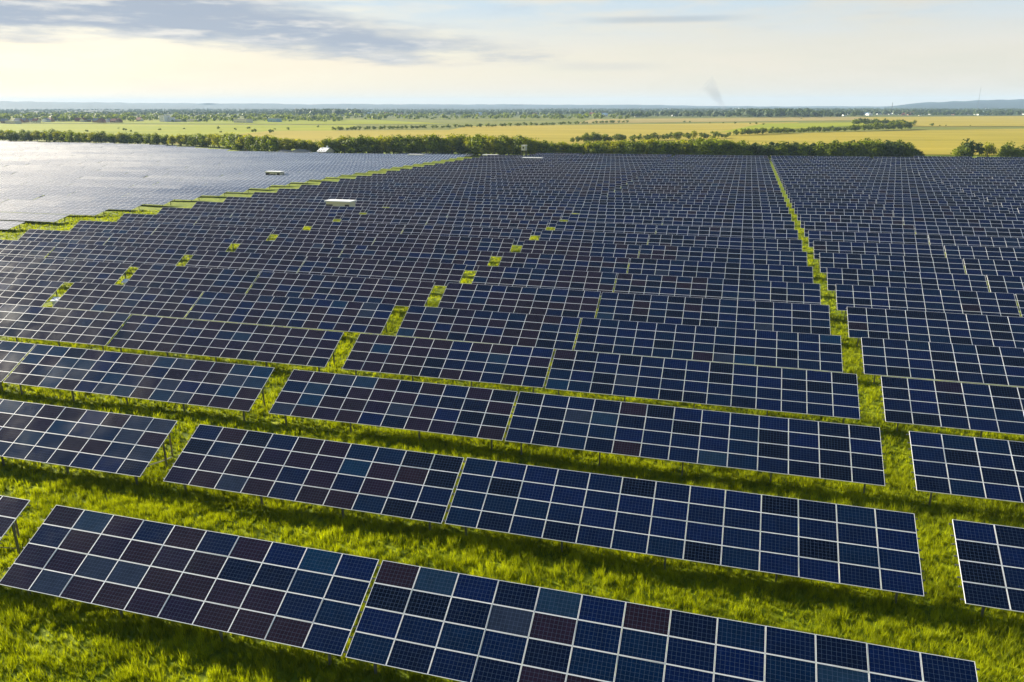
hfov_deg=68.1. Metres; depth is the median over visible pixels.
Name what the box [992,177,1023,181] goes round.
solar table
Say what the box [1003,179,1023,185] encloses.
solar table
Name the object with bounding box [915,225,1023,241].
solar table
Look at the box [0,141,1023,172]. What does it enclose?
distant solar tables
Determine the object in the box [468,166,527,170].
solar table
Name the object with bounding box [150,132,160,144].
tree
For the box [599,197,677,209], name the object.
solar table
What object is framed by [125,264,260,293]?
solar table
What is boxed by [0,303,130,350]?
solar table
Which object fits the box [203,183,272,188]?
solar table
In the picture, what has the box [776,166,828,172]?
solar table
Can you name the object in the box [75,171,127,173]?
solar table
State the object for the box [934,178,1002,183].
solar table
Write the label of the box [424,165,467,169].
solar table
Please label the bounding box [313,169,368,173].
solar table
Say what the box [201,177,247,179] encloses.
solar table
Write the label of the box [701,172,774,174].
solar table
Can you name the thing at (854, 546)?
solar table
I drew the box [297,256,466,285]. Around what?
solar table
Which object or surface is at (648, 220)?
solar table
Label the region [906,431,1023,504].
solar table
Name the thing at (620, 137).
tree
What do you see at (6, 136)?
tree
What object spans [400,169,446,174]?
solar table
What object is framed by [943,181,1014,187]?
solar table
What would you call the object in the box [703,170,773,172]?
solar table
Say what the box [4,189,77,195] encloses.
solar table
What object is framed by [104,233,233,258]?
solar table
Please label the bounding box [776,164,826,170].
solar table
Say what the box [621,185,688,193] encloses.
solar table
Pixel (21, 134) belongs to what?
tree
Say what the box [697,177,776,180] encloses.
solar table
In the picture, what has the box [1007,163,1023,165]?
solar table
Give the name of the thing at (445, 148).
tree
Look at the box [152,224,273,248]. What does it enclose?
solar table
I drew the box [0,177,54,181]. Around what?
solar table
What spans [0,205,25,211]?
solar table
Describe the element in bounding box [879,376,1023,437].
solar table
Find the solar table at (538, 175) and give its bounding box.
[506,173,559,178]
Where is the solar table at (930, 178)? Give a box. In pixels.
[926,176,991,180]
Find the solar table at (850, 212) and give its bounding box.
[797,208,892,220]
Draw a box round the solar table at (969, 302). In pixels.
[834,284,1020,319]
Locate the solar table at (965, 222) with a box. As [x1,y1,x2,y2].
[903,217,1023,231]
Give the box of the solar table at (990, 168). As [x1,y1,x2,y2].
[956,167,1023,170]
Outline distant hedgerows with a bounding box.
[86,117,970,141]
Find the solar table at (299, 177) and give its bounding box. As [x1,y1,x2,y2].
[264,175,326,179]
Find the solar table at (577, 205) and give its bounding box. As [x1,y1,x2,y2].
[483,199,583,212]
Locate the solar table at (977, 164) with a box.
[942,163,1011,165]
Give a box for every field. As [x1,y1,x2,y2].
[0,120,443,123]
[0,124,356,139]
[173,130,446,143]
[428,122,798,144]
[580,117,873,122]
[707,129,1023,154]
[723,122,882,131]
[864,116,1023,125]
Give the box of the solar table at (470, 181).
[408,177,479,184]
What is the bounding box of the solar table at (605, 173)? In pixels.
[567,172,636,180]
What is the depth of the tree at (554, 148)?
361.65 m
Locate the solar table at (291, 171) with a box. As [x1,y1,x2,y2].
[257,170,300,173]
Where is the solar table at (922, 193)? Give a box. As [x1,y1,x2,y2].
[863,190,966,198]
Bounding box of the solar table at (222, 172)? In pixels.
[186,171,240,174]
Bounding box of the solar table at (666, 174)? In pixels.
[642,173,698,178]
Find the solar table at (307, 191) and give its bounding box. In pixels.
[276,188,339,198]
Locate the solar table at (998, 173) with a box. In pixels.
[973,172,1023,176]
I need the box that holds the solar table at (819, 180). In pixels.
[782,178,846,186]
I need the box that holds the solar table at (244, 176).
[220,174,267,177]
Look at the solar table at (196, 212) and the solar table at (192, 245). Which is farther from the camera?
the solar table at (196, 212)
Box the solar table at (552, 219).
[447,210,561,229]
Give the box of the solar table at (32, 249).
[0,240,58,257]
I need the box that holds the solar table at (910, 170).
[906,168,963,172]
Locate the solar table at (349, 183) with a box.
[320,181,376,190]
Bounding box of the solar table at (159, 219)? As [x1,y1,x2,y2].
[117,213,199,228]
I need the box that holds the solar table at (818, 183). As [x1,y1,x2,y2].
[784,181,851,189]
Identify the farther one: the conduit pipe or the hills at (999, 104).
the hills at (999, 104)
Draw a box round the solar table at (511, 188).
[459,185,522,194]
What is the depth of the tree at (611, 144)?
356.09 m
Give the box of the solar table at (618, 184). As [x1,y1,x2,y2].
[543,180,621,188]
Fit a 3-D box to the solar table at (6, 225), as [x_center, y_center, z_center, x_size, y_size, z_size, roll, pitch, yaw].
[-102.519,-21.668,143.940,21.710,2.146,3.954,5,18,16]
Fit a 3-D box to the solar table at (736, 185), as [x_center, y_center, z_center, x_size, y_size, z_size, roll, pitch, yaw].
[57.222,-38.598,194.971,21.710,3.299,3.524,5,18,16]
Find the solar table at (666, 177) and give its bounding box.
[638,176,695,180]
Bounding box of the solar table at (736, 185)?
[692,183,778,187]
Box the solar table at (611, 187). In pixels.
[533,183,615,191]
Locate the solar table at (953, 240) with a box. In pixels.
[928,235,1023,252]
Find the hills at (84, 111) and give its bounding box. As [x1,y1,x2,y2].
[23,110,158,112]
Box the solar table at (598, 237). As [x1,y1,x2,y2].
[539,230,648,249]
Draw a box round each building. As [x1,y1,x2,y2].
[5,120,21,123]
[159,115,169,121]
[168,117,174,121]
[187,119,200,121]
[233,119,252,122]
[267,118,281,121]
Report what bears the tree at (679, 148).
on the ground at (246, 643)
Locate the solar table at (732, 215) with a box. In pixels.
[668,210,790,220]
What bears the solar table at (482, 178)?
on the ground at (246, 643)
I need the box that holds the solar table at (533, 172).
[516,171,566,176]
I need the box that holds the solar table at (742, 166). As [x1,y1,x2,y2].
[706,166,771,167]
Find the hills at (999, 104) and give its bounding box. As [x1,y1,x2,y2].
[885,99,1023,108]
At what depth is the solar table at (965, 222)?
129.07 m
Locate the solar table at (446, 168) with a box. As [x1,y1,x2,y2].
[412,167,457,170]
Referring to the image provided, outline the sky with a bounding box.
[0,0,1023,106]
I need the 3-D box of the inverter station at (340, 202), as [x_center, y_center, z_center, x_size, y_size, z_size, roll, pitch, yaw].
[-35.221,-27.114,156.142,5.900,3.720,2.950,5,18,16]
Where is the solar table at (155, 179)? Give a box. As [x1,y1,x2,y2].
[121,177,181,181]
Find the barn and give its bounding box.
[317,146,333,152]
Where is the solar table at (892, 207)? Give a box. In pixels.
[884,204,1009,216]
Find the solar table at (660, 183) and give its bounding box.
[627,182,690,189]
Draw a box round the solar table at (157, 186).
[129,185,182,188]
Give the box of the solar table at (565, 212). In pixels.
[466,204,573,219]
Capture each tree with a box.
[3,129,14,140]
[9,132,18,140]
[19,132,27,140]
[22,130,32,140]
[30,130,40,141]
[38,130,46,140]
[45,128,55,141]
[51,130,59,140]
[58,132,66,141]
[64,130,73,142]
[72,132,81,142]
[81,133,90,142]
[85,132,94,141]
[92,131,104,142]
[100,134,108,142]
[106,134,116,143]
[115,132,125,143]
[118,134,127,143]
[125,133,135,143]
[130,131,140,143]
[136,133,147,143]
[143,133,153,144]
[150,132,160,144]
[159,134,167,144]
[166,134,176,143]
[174,133,182,145]
[180,134,188,145]
[187,135,197,146]
[191,133,202,146]
[197,134,210,146]
[204,134,215,146]
[210,135,222,147]
[219,132,228,148]
[224,132,235,149]
[226,134,247,149]
[232,135,244,150]
[235,135,251,150]
[244,135,255,150]
[251,136,265,150]
[259,135,270,150]
[265,137,284,150]
[278,139,290,149]
[282,138,295,149]
[289,139,302,148]
[297,141,308,149]
[299,139,314,150]
[311,142,320,151]
[316,138,327,147]
[322,137,335,152]
[327,139,343,152]
[337,135,346,152]
[341,137,364,152]
[343,138,354,152]
[351,134,367,152]
[358,137,374,152]
[363,137,383,153]
[375,135,386,153]
[380,137,394,153]
[385,135,400,153]
[391,133,406,153]
[399,134,415,152]
[401,135,423,152]
[408,136,425,152]
[421,136,432,152]
[422,133,443,152]
[427,135,443,152]
[440,135,452,152]
[444,133,461,152]
[450,134,465,153]
[455,135,469,152]
[461,135,471,153]
[464,147,478,155]
[466,134,481,155]
[472,133,488,155]
[480,135,495,153]
[484,137,501,153]
[494,135,511,154]
[497,136,511,154]
[503,135,514,153]
[509,136,518,154]
[510,135,531,154]
[518,137,534,154]
[523,138,536,154]
[533,141,544,153]
[537,140,549,152]
[544,141,555,152]
[550,142,563,152]
[556,142,568,152]
[565,143,579,152]
[569,143,579,152]
[576,145,584,154]
[580,133,592,141]
[583,142,596,154]
[585,140,603,153]
[589,132,600,141]
[596,132,602,140]
[597,141,609,153]
[601,134,610,141]
[602,141,614,153]
[605,141,622,153]
[614,134,625,140]
[614,141,629,154]
[623,138,639,153]
[633,139,645,153]
[638,138,654,153]
[643,139,659,153]
[650,138,668,153]
[659,139,672,153]
[664,140,678,155]
[667,140,690,156]
[672,131,682,139]
[677,140,693,154]
[678,141,699,154]
[687,136,708,154]
[690,130,697,138]
[693,139,717,155]
[704,136,727,154]
[716,139,730,154]
[718,141,739,154]
[732,140,749,154]
[743,145,755,154]
[748,142,760,154]
[753,144,767,155]
[762,141,776,159]
[765,142,780,157]
[774,141,793,155]
[780,142,794,155]
[788,142,802,155]
[792,144,810,155]
[800,141,811,155]
[807,143,816,155]
[810,140,828,155]
[821,141,840,155]
[828,140,845,155]
[835,141,854,155]
[843,142,866,155]
[852,139,870,157]
[859,141,877,156]
[862,139,883,157]
[869,139,884,158]
[877,140,895,156]
[886,141,904,156]
[893,141,908,156]
[900,141,916,156]
[910,150,924,156]
[950,142,972,156]
[960,138,984,156]
[979,141,998,156]
[996,142,1020,156]
[1012,145,1023,156]
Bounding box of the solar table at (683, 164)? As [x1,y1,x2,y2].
[660,163,706,165]
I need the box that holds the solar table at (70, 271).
[0,256,131,284]
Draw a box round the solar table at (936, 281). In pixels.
[826,267,988,296]
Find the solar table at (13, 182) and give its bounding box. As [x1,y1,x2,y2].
[0,181,28,184]
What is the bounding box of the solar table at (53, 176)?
[24,175,81,178]
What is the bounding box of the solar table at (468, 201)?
[410,197,483,208]
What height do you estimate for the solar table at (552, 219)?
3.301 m
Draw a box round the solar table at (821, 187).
[786,185,856,193]
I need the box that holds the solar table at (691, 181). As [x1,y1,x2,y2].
[632,178,693,185]
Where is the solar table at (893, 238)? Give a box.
[808,230,928,246]
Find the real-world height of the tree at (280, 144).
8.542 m
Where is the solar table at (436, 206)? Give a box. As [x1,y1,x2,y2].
[389,202,467,215]
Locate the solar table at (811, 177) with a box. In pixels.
[781,175,842,183]
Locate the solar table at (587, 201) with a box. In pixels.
[497,194,592,207]
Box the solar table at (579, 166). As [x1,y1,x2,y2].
[540,165,586,168]
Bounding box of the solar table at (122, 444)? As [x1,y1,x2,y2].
[0,399,177,483]
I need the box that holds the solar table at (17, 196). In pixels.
[0,193,44,199]
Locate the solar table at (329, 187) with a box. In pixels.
[299,185,359,192]
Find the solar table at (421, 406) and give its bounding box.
[268,370,518,450]
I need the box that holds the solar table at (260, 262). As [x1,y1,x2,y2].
[185,250,306,277]
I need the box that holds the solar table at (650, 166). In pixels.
[592,164,652,170]
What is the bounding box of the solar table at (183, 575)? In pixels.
[0,505,378,664]
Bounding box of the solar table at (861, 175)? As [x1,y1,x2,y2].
[840,174,920,179]
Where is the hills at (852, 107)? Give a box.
[777,106,888,108]
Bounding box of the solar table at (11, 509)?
[0,495,30,555]
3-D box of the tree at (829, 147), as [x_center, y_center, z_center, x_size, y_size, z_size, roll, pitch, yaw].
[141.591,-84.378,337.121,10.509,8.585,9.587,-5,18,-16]
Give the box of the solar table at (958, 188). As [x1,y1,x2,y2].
[952,185,1023,191]
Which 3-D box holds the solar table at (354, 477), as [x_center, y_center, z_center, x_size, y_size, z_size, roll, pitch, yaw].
[-11.067,7.663,41.748,16.960,3.303,3.513,5,18,16]
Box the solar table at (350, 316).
[185,291,395,333]
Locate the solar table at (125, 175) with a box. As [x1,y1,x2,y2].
[101,174,146,177]
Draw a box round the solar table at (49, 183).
[21,181,71,185]
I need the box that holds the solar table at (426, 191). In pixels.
[358,186,439,196]
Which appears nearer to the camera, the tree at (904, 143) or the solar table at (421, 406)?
the solar table at (421, 406)
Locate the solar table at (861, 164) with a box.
[824,164,890,165]
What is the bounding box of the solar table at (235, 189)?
[179,185,250,192]
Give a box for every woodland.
[0,108,1023,110]
[0,108,1023,117]
[0,111,629,121]
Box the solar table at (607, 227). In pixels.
[555,221,655,242]
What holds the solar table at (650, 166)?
on the ground at (246, 643)
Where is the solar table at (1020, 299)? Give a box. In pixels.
[1014,294,1023,316]
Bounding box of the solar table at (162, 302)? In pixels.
[52,282,202,318]
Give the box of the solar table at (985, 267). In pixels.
[963,258,1023,279]
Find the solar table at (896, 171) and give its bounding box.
[833,169,906,172]
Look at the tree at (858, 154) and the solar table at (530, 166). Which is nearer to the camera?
the solar table at (530, 166)
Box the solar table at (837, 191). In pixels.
[787,188,862,198]
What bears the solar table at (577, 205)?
on the ground at (246, 643)
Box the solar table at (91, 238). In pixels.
[18,229,113,245]
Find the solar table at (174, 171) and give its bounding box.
[147,170,189,173]
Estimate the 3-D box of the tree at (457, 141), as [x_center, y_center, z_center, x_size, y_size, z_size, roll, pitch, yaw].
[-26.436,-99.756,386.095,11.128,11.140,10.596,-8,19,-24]
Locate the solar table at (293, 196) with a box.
[251,192,317,203]
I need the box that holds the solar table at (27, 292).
[0,277,63,306]
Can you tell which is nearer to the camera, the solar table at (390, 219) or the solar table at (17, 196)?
the solar table at (390, 219)
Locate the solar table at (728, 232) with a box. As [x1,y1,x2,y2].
[656,225,797,245]
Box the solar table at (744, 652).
[344,560,979,681]
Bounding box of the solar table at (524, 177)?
[495,176,551,182]
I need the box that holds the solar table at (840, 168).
[830,167,900,170]
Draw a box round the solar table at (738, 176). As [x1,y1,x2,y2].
[699,174,775,177]
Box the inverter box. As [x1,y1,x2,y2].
[50,297,60,305]
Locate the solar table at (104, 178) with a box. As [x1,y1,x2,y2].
[78,176,125,179]
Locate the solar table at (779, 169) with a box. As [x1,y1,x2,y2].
[777,168,831,175]
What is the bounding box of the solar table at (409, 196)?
[338,190,423,201]
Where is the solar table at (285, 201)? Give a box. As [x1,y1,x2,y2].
[224,197,292,208]
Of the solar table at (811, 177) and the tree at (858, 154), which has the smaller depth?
the solar table at (811, 177)
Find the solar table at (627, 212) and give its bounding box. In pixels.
[580,207,668,222]
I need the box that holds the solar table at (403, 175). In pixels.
[372,173,422,178]
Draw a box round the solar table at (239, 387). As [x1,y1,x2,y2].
[3,344,274,419]
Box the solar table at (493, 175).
[435,172,501,178]
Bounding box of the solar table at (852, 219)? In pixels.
[800,214,902,227]
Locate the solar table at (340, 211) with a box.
[262,204,362,221]
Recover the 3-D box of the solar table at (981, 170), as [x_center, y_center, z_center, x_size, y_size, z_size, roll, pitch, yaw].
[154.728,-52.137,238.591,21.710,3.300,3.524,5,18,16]
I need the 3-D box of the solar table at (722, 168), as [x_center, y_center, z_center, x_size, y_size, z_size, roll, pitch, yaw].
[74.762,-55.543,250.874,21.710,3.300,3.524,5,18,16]
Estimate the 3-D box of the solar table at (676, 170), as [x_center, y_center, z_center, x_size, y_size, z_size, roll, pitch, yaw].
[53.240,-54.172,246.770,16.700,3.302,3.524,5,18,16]
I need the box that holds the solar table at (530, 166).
[478,164,535,168]
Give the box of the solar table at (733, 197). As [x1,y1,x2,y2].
[682,194,783,201]
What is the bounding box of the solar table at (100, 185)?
[68,183,134,187]
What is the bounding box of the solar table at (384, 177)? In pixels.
[355,176,408,181]
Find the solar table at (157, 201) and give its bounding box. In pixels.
[89,196,173,206]
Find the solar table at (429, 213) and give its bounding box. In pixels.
[366,207,449,221]
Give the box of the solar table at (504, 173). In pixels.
[447,170,510,175]
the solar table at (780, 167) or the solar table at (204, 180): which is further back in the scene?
the solar table at (780, 167)
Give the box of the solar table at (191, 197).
[122,192,201,200]
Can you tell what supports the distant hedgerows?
on the ground at (246, 643)
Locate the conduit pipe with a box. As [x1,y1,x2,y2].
[148,457,171,465]
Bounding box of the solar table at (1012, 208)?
[1001,202,1023,213]
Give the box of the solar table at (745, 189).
[689,186,780,191]
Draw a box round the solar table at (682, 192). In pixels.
[615,189,684,198]
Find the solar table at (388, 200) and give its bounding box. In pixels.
[316,194,405,206]
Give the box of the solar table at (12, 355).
[0,340,34,391]
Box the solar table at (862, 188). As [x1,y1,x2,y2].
[858,186,955,191]
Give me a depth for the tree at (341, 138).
401.98 m
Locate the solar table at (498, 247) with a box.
[372,233,514,256]
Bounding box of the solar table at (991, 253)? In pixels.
[943,245,1023,264]
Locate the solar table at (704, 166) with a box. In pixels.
[657,165,705,168]
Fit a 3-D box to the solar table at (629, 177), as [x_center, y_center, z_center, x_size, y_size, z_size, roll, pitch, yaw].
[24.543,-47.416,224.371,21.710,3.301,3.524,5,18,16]
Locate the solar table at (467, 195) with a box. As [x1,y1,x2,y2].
[428,192,497,203]
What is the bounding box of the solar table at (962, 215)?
[893,210,1023,223]
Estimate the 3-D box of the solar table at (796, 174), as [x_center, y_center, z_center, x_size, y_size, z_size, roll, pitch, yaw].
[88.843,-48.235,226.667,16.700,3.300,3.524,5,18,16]
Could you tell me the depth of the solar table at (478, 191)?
183.38 m
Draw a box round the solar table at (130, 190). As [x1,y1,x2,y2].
[101,187,158,192]
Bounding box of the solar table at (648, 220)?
[568,214,662,233]
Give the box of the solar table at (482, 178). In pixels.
[422,174,490,181]
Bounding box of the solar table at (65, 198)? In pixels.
[34,195,97,201]
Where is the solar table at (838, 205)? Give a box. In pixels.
[794,202,883,213]
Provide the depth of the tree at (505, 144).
368.93 m
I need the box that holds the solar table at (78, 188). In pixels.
[38,185,106,190]
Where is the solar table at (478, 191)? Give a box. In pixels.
[444,188,510,197]
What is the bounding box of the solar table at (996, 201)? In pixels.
[987,197,1023,206]
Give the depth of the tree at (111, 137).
542.58 m
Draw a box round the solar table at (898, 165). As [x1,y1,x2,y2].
[895,164,948,167]
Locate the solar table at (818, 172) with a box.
[779,171,835,177]
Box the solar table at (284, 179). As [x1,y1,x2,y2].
[246,178,309,182]
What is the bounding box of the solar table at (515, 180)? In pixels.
[484,179,542,186]
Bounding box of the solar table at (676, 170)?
[650,169,701,173]
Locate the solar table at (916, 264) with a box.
[818,252,964,278]
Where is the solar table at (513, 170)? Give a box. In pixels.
[458,168,519,172]
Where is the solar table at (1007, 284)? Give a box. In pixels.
[985,275,1023,300]
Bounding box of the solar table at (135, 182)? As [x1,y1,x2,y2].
[95,180,159,184]
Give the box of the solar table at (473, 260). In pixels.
[339,244,492,270]
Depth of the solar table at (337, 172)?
265.13 m
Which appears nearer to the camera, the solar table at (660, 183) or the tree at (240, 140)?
the solar table at (660, 183)
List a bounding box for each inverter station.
[264,171,284,174]
[324,199,356,206]
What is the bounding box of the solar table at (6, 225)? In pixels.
[0,221,23,230]
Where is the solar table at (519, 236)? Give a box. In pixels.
[402,224,532,245]
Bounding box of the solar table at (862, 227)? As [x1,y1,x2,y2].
[804,222,914,239]
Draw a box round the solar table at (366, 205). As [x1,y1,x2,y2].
[290,199,384,212]
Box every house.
[32,118,40,122]
[42,118,50,121]
[97,118,105,122]
[110,118,119,122]
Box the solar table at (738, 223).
[663,217,793,229]
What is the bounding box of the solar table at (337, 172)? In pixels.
[298,171,355,175]
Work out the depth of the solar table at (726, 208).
148.68 m
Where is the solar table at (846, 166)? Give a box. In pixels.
[827,165,895,168]
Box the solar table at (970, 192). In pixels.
[962,188,1023,196]
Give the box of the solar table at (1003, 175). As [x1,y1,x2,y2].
[982,174,1023,178]
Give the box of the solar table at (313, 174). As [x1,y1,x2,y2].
[283,173,341,177]
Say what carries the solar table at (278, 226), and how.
on the ground at (246, 643)
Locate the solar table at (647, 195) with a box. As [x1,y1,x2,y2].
[607,192,681,203]
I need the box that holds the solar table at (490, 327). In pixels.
[395,305,581,349]
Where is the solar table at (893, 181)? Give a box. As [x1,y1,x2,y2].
[848,180,936,185]
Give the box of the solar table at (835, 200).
[792,197,875,208]
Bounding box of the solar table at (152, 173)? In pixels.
[126,172,167,175]
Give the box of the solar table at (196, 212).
[156,207,234,221]
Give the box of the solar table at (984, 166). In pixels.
[949,165,1020,168]
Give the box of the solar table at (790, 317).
[595,292,831,334]
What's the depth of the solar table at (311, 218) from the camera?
142.08 m
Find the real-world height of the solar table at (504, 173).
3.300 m
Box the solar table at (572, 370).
[545,349,861,423]
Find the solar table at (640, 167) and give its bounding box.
[586,165,648,172]
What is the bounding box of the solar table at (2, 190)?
[0,188,10,192]
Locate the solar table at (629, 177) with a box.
[560,174,632,182]
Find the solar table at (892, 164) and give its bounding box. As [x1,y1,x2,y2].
[890,163,941,165]
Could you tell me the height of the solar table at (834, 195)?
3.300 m
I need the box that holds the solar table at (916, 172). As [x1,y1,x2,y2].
[913,171,972,174]
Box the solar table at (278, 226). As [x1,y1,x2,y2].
[194,216,307,235]
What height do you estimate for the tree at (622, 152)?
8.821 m
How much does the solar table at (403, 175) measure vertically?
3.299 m
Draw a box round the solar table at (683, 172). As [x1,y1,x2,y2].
[646,171,700,176]
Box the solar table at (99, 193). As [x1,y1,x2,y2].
[67,191,129,196]
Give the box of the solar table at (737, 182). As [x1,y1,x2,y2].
[694,179,777,184]
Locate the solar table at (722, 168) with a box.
[704,167,772,170]
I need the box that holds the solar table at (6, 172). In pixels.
[0,171,16,173]
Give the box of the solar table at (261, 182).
[225,180,291,186]
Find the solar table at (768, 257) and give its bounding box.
[639,245,807,266]
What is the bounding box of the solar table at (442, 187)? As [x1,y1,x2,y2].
[376,183,454,192]
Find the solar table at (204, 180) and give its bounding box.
[178,179,228,182]
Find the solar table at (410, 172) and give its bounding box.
[386,171,434,175]
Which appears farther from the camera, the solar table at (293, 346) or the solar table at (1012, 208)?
the solar table at (1012, 208)
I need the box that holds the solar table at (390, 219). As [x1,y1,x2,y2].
[340,214,428,229]
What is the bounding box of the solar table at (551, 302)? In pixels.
[438,283,601,317]
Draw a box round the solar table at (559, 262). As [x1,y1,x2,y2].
[499,252,629,278]
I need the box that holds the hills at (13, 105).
[0,101,806,109]
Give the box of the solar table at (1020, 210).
[1017,208,1023,213]
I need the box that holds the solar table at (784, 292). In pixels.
[613,273,821,308]
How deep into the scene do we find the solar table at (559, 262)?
97.74 m
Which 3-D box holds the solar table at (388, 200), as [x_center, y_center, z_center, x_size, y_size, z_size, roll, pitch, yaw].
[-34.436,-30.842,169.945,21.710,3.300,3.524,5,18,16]
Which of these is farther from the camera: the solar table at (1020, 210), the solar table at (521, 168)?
the solar table at (521, 168)
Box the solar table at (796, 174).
[780,173,838,180]
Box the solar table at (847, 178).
[844,176,927,181]
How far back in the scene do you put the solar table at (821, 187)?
190.09 m
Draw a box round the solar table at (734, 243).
[647,234,802,259]
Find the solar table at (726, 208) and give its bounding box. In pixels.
[674,204,788,213]
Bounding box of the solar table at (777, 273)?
[628,258,813,287]
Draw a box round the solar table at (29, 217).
[0,212,67,223]
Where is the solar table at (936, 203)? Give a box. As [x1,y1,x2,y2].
[876,199,993,209]
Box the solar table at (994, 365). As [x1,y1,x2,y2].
[859,337,1023,386]
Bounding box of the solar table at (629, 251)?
[519,240,640,263]
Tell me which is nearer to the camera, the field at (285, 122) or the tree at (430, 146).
the tree at (430, 146)
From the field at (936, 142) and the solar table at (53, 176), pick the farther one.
the field at (936, 142)
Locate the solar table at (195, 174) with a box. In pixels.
[164,173,222,176]
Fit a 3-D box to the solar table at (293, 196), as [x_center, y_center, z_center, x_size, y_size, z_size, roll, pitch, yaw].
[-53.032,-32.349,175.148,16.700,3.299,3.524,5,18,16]
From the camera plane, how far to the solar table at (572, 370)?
54.71 m
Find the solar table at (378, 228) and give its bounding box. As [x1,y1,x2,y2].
[310,221,405,235]
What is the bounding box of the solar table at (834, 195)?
[790,192,868,202]
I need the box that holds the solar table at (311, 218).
[230,210,336,225]
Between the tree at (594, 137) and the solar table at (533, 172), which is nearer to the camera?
the solar table at (533, 172)
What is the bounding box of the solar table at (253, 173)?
[240,172,281,174]
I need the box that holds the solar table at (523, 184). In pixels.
[472,181,532,188]
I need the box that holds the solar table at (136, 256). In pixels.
[46,243,187,266]
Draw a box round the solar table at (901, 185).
[853,183,945,189]
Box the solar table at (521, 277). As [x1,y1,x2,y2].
[472,265,617,295]
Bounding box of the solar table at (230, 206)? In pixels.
[192,201,265,211]
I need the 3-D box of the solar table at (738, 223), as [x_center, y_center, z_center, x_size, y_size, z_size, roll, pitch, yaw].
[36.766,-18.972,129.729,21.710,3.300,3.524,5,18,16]
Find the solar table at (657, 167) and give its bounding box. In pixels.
[654,166,703,171]
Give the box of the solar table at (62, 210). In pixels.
[14,206,107,216]
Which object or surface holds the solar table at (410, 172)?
on the ground at (246, 643)
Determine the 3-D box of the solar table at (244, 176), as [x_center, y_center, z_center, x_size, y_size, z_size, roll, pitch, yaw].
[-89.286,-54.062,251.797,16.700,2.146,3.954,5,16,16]
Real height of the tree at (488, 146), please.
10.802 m
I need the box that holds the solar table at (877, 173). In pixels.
[836,172,913,175]
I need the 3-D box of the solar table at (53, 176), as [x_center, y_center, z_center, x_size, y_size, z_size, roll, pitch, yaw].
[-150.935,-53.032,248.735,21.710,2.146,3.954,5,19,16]
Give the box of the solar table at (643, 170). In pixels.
[581,168,645,175]
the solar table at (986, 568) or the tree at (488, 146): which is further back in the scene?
the tree at (488, 146)
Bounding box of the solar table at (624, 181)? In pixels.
[551,177,627,185]
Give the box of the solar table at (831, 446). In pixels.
[503,392,886,492]
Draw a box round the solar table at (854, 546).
[443,457,926,603]
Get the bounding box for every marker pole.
[14,520,19,537]
[169,433,172,455]
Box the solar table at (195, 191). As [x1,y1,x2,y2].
[151,188,227,195]
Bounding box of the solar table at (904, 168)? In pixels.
[901,166,955,170]
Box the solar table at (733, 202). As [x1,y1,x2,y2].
[678,199,785,206]
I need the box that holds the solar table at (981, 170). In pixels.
[964,169,1023,172]
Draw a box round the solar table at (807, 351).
[574,318,843,372]
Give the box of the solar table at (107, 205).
[54,201,141,211]
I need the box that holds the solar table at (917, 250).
[812,241,945,265]
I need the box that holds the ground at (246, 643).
[0,109,1023,681]
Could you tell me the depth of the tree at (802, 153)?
337.20 m
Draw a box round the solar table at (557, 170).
[524,169,573,172]
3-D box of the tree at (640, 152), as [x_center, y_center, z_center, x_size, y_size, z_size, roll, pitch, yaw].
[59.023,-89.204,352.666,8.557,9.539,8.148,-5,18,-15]
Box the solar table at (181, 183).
[154,181,206,185]
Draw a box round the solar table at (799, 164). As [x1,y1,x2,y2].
[775,163,823,168]
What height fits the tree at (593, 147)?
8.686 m
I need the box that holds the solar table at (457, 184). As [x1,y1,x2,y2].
[393,180,467,187]
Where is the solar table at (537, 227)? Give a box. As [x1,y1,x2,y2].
[426,217,547,235]
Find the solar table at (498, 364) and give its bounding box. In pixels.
[341,333,553,392]
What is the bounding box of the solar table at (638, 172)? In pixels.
[574,169,641,177]
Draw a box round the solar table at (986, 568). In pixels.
[949,519,1023,617]
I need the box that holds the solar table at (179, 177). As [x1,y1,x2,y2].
[144,175,202,178]
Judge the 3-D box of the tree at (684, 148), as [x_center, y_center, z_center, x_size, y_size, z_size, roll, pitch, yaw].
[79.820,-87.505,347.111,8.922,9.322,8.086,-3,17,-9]
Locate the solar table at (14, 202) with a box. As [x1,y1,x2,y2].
[0,199,64,206]
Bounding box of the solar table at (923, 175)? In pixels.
[919,173,981,177]
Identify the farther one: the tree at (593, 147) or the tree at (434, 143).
the tree at (434, 143)
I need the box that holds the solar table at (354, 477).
[163,424,464,529]
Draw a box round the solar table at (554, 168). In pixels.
[532,167,579,169]
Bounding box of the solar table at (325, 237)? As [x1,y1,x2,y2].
[275,229,377,249]
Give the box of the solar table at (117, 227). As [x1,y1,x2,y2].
[70,220,159,239]
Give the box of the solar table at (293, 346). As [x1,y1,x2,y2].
[107,315,343,371]
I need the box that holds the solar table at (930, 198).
[869,194,979,203]
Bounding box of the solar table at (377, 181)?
[338,179,393,185]
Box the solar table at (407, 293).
[247,271,434,306]
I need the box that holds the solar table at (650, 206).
[590,202,673,215]
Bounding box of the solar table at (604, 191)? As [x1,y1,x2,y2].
[522,186,608,196]
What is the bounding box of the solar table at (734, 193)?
[686,190,781,196]
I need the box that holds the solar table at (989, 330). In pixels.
[845,307,1023,348]
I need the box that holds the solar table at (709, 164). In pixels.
[708,163,770,165]
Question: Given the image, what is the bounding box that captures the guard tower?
[521,145,526,154]
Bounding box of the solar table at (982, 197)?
[974,193,1023,201]
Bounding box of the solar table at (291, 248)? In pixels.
[235,240,344,261]
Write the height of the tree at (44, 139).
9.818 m
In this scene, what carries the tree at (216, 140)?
on the ground at (246, 643)
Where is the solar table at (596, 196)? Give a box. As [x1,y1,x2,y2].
[510,190,601,201]

